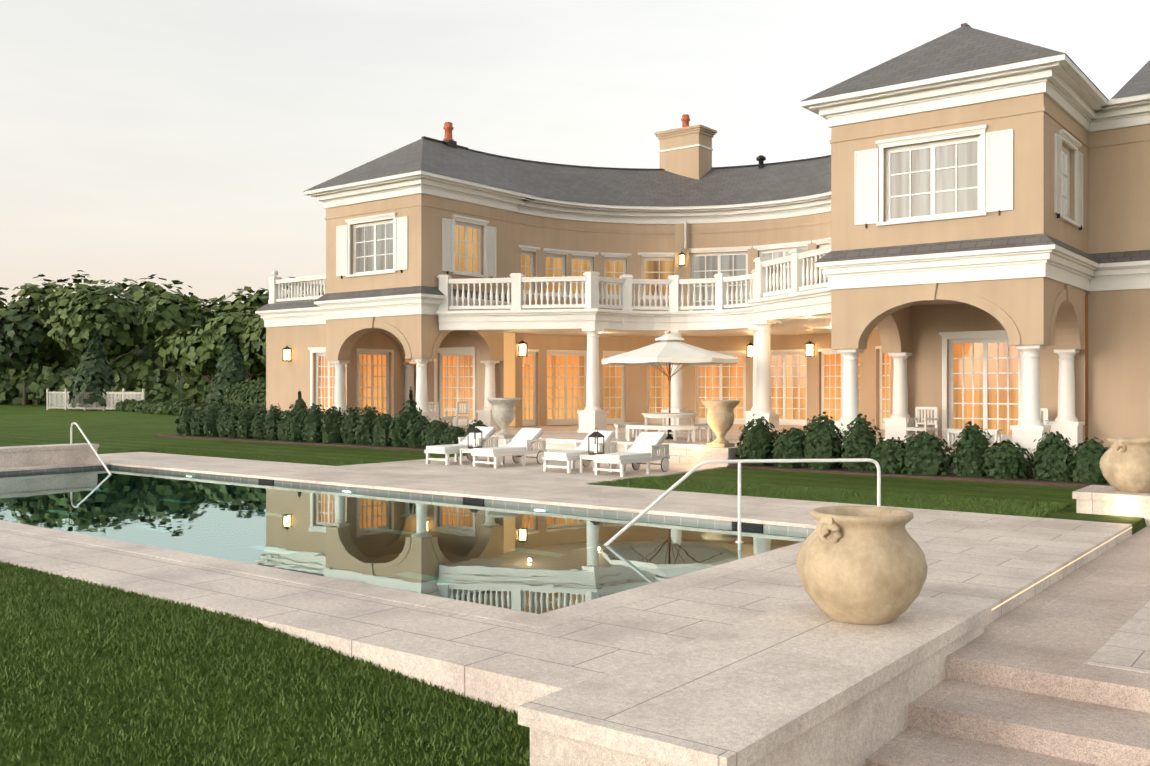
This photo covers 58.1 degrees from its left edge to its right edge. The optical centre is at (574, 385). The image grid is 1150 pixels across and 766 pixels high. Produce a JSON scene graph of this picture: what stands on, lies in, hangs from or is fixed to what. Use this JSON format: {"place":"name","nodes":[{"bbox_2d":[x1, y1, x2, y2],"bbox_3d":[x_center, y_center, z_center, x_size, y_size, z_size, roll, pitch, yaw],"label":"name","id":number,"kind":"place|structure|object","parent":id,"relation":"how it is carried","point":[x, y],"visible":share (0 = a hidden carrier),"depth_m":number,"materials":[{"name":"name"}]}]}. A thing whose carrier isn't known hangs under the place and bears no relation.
{"place":"outdoors","nodes":[
{"label":"outdoors","id":0,"kind":"place"},
{"bbox_2d":[0,461,817,628],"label":"pool coping","id":1,"kind":"object","parent":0,"point":[560,616],"visible":0.56,"depth_m":11.64,"materials":[{"name":"beige stone"}]},
{"bbox_2d":[0,452,1131,713],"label":"deck paving","id":2,"kind":"structure","parent":0,"point":[992,560],"depth_m":10.22,"materials":[{"name":"stone"}]},
{"bbox_2d":[424,426,498,464],"bbox_3d":[-2.871,1.528,26.406,0.826,0.891,1.980,0,0,38],"label":"lounger","id":3,"kind":"object","parent":2,"relation":"on","point":[487,434],"visible":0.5,"depth_m":26.46,"materials":[{"name":"white wood"}]},
{"bbox_2d":[460,448,489,464],"bbox_3d":[-2.475,1.763,25.609,0.540,0.400,0.540,0,0,38],"label":"side table","id":4,"kind":"object","parent":2,"relation":"on","point":[464,450],"visible":0.44,"depth_m":25.54,"materials":[{"name":"white wood"}]},
{"bbox_2d":[467,424,481,448],"bbox_3d":[-2.475,1.256,25.609,0.272,0.615,0.272,0,0,38],"label":"floor lantern","id":5,"kind":"object","parent":4,"relation":"on","point":[474,430],"visible":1,"depth_m":25.57,"materials":[{"name":"brown metal"}]},
{"bbox_2d":[471,428,546,467],"bbox_3d":[-1.603,1.528,25.429,0.826,0.891,1.980,0,0,38],"label":"lounger","id":6,"kind":"object","parent":2,"relation":"on","point":[519,444],"visible":0.9,"depth_m":25.57,"materials":[{"name":"white wood"}]},
{"bbox_2d":[542,430,617,472],"bbox_3d":[0.139,1.528,24.087,0.826,0.891,1.980,0,0,38],"label":"lounger","id":7,"kind":"object","parent":2,"relation":"on","point":[570,457],"visible":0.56,"depth_m":24.16,"materials":[{"name":"white wood"}]},
{"bbox_2d":[580,454,612,473],"bbox_3d":[0.480,1.763,23.332,0.540,0.400,0.540,0,0,38],"label":"side table","id":8,"kind":"object","parent":2,"relation":"on","point":[587,457],"visible":0.6,"depth_m":23.26,"materials":[{"name":"white wood"}]},
{"bbox_2d":[588,428,603,454],"bbox_3d":[0.479,1.256,23.332,0.271,0.615,0.272,0,0,38],"label":"floor lantern","id":9,"kind":"object","parent":8,"relation":"on","point":[597,434],"visible":0.98,"depth_m":23.29,"materials":[{"name":"brown metal"}]},
{"bbox_2d":[593,432,669,476],"bbox_3d":[1.288,1.528,23.202,0.826,0.891,1.980,0,0,38],"label":"lounger","id":10,"kind":"object","parent":2,"relation":"on","point":[643,446],"visible":1,"depth_m":23.31,"materials":[{"name":"white wood"}]},
{"bbox_2d":[604,458,880,544],"bbox_3d":[2.050,1.827,13.789,0.106,1.673,4.238,0,0,83],"label":"pool rail","id":11,"kind":"object","parent":2,"relation":"on","point":[656,501],"visible":0.83,"depth_m":13.79,"materials":[{"name":"silver metal"}]},
{"bbox_2d":[0,402,1145,765],"bbox_3d":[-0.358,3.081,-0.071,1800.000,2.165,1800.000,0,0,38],"label":"ground","id":12,"kind":"structure","parent":0,"point":[106,430],"depth_m":7.87,"materials":[{"name":"green plant"}]},
{"bbox_2d":[46,388,144,410],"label":"garden fences","id":13,"kind":"object","parent":12,"relation":"on","point":[122,395],"visible":0.33,"depth_m":81.85,"materials":[{"name":"paint"}]},
{"bbox_2d":[0,340,265,405],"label":"thicket","id":14,"kind":"object","parent":12,"relation":"on","point":[139,370],"visible":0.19,"depth_m":100.42,"materials":[{"name":"green plant"}]},
{"bbox_2d":[0,274,308,405],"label":"treeline","id":15,"kind":"object","parent":12,"relation":"on","point":[40,326],"visible":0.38,"depth_m":97.97,"materials":[{"name":"green plant"}]},
{"bbox_2d":[67,327,250,410],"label":"conifer trees","id":16,"kind":"object","parent":12,"relation":"on","point":[93,373],"visible":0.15,"depth_m":80.61,"materials":[{"name":"green plant"}]},
{"bbox_2d":[1,270,323,346],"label":"treeline","id":17,"kind":"object","parent":12,"relation":"on","point":[136,292],"visible":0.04,"depth_m":128.77,"materials":[{"name":"green plant"}]},
{"bbox_2d":[100,377,265,415],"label":"garden hedge","id":18,"kind":"object","parent":12,"relation":"on","point":[242,393],"visible":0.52,"depth_m":73.14,"materials":[{"name":"green plant"}]},
{"bbox_2d":[174,387,494,448],"bbox_3d":[-10.014,1.025,38.907,20.572,1.987,9.905,0,0,73],"label":"hedge row","id":19,"kind":"object","parent":12,"relation":"on","point":[409,426],"visible":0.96,"depth_m":34.75,"materials":[{"name":"green plant"}]},
{"bbox_2d":[0,443,1149,765],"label":"stone retaining wall","id":20,"kind":"structure","parent":12,"relation":"on","point":[808,681],"depth_m":6.64,"materials":[{"name":"stone"}]},
{"bbox_2d":[0,465,814,532],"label":"pool","id":21,"kind":"structure","parent":20,"relation":"in","point":[720,522],"depth_m":19.04,"materials":[{"name":"teal paint"}]},
{"bbox_2d":[70,422,110,474],"bbox_3d":[-11.934,1.730,25.627,0.064,1.506,4.685,0,0,-38],"label":"pool rail","id":22,"kind":"object","parent":21,"relation":"attached to","point":[94,450],"visible":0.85,"depth_m":26.00,"materials":[{"name":"silver metal"}]},
{"bbox_2d":[0,468,810,613],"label":"pool water","id":23,"kind":"structure","parent":21,"relation":"in","point":[532,559],"depth_m":14.52,"materials":[{"name":"teal liquid"}]},
{"bbox_2d":[796,506,927,624],"bbox_3d":[2.322,1.452,8.405,1.026,0.873,1.026,0,0,38],"label":"clay pot","id":24,"kind":"object","parent":20,"relation":"on","point":[862,565],"visible":1,"depth_m":8.05,"materials":[{"name":"ceramic"}]},
{"bbox_2d":[1099,437,1149,492],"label":"clay pot","id":25,"kind":"object","parent":20,"relation":"on","point":[1124,463],"visible":1,"depth_m":16.00,"materials":[{"name":"ceramic"}]},
{"bbox_2d":[155,434,1109,487],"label":"mulch beds","id":26,"kind":"object","parent":12,"relation":"on","point":[948,476],"visible":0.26,"depth_m":23.46,"materials":[{"name":"brown soil"}]},
{"bbox_2d":[735,411,1110,485],"bbox_3d":[9.146,1.547,21.541,13.274,1.884,1.617,0,0,38],"label":"hedge row","id":27,"kind":"object","parent":12,"relation":"on","point":[975,455],"visible":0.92,"depth_m":22.34,"materials":[{"name":"green plant"}]},
{"bbox_2d":[865,526,1149,765],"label":"terrace steps","id":28,"kind":"structure","parent":12,"relation":"on","point":[1057,673],"depth_m":7.63,"materials":[{"name":"stone"}]},
{"bbox_2d":[0,0,1149,310],"label":"sky","id":29,"kind":"structure","parent":0,"point":[184,141],"materials":[{"name":"white"}]},
{"bbox_2d":[448,424,1108,476],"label":"patio","id":30,"kind":"structure","parent":0,"point":[682,449],"depth_m":29.29,"materials":[{"name":"stone"}]},
{"bbox_2d":[428,402,438,420],"bbox_3d":[-5.182,1.058,35.965,0.630,0.970,0.670,0,0,43],"label":"armchair","id":31,"kind":"object","parent":30,"relation":"on","point":[434,410],"visible":0.31,"depth_m":35.92,"materials":[{"name":"white wood"}]},
{"bbox_2d":[439,417,453,425],"bbox_3d":[-4.634,1.328,36.488,0.440,0.430,0.600,0,0,38],"label":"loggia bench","id":32,"kind":"object","parent":30,"relation":"on","point":[443,419],"visible":0.52,"depth_m":36.41,"materials":[{"name":"white wood"}]},
{"bbox_2d":[443,401,468,427],"bbox_3d":[-4.268,1.058,37.151,0.630,0.970,0.670,0,0,33],"label":"armchair","id":33,"kind":"object","parent":30,"relation":"on","point":[457,413],"visible":0.73,"depth_m":36.98,"materials":[{"name":"white wood"}]},
{"bbox_2d":[487,398,519,437],"bbox_3d":[-2.093,0.956,30.364,0.979,1.166,0.979,0,0,38],"label":"urn planter","id":34,"kind":"object","parent":30,"relation":"on","point":[503,412],"visible":1,"depth_m":30.10,"materials":[{"name":"grey stone"}]},
{"bbox_2d":[613,422,643,439],"bbox_3d":[1.485,1.323,30.020,0.654,0.440,2.026,0,0,18],"label":"curved bench","id":35,"kind":"object","parent":30,"relation":"on","point":[617,426],"visible":0.81,"depth_m":30.00,"materials":[{"name":"white wood"}]},
{"bbox_2d":[625,425,697,441],"bbox_3d":[2.362,1.323,28.396,2.026,0.440,0.654,0,0,16],"label":"curved bench","id":36,"kind":"object","parent":30,"relation":"on","point":[659,428],"visible":0.94,"depth_m":28.16,"materials":[{"name":"white wood"}]},
{"bbox_2d":[642,413,697,440],"bbox_3d":[2.708,1.173,29.632,1.600,0.740,1.600,0,0,38],"label":"dining table","id":37,"kind":"object","parent":30,"relation":"on","point":[664,416],"visible":0.79,"depth_m":29.18,"materials":[{"name":"white wood"}]},
{"bbox_2d":[602,331,739,439],"bbox_3d":[2.708,-0.012,29.632,3.696,3.110,3.696,0,0,38],"label":"umbrella","id":38,"kind":"object","parent":30,"relation":"on","point":[669,349],"visible":0.92,"depth_m":28.74,"materials":[{"name":"white fabric"}]},
{"bbox_2d":[266,93,1149,446],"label":"house","id":39,"kind":"structure","parent":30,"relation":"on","point":[1106,333],"depth_m":27.54,"materials":[{"name":"paint"}]},
{"bbox_2d":[282,252,814,360],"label":"wall lanterns","id":40,"kind":"object","parent":39,"relation":"on","point":[522,351],"depth_m":39.68,"materials":[{"name":"white glass"}]},
{"bbox_2d":[443,114,765,179],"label":"chimneys","id":41,"kind":"object","parent":39,"relation":"on","point":[686,149],"visible":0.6,"depth_m":42.62,"materials":[{"name":"paint"}]},
{"bbox_2d":[437,240,877,437],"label":"balcony","id":42,"kind":"structure","parent":39,"relation":"attached to","point":[773,307],"depth_m":34.05,"materials":[{"name":"stone"}]},
{"bbox_2d":[255,54,1149,455],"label":"house trim","id":43,"kind":"structure","parent":39,"relation":"attached to","point":[993,380],"depth_m":28.12,"materials":[{"name":"white paint"}]},
{"bbox_2d":[256,23,1149,310],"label":"house roof","id":44,"kind":"structure","parent":39,"relation":"attached to","point":[964,47],"depth_m":36.99,"materials":[{"name":"grey tile"}]},
{"bbox_2d":[697,424,724,441],"bbox_3d":[3.930,1.323,29.244,0.654,0.440,2.026,0,0,18],"label":"curved bench","id":45,"kind":"object","parent":30,"relation":"on","point":[701,427],"visible":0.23,"depth_m":28.59,"materials":[{"name":"white wood"}]},
{"bbox_2d":[701,400,739,447],"bbox_3d":[3.650,0.956,25.939,0.979,1.166,0.979,0,0,38],"label":"urn planter","id":46,"kind":"object","parent":30,"relation":"on","point":[720,416],"visible":1,"depth_m":25.68,"materials":[{"name":"stone"}]},
{"bbox_2d":[903,407,938,442],"bbox_3d":[9.145,1.058,27.367,0.630,0.970,0.670,0,0,-40],"label":"armchair","id":47,"kind":"object","parent":30,"relation":"on","point":[916,428],"visible":0.83,"depth_m":27.40,"materials":[{"name":"white wood"}]},
{"bbox_2d":[945,428,1002,446],"bbox_3d":[10.174,1.328,26.404,1.300,0.430,0.440,0,0,38],"label":"side table","id":48,"kind":"object","parent":30,"relation":"on","point":[994,432],"visible":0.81,"depth_m":26.41,"materials":[{"name":"white wood"}]},
{"bbox_2d":[1018,408,1048,424],"bbox_3d":[11.368,1.058,25.654,0.670,0.970,0.630,0,0,26],"label":"armchair","id":49,"kind":"object","parent":30,"relation":"on","point":[1045,416],"visible":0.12,"depth_m":25.79,"materials":[{"name":"white wood"}]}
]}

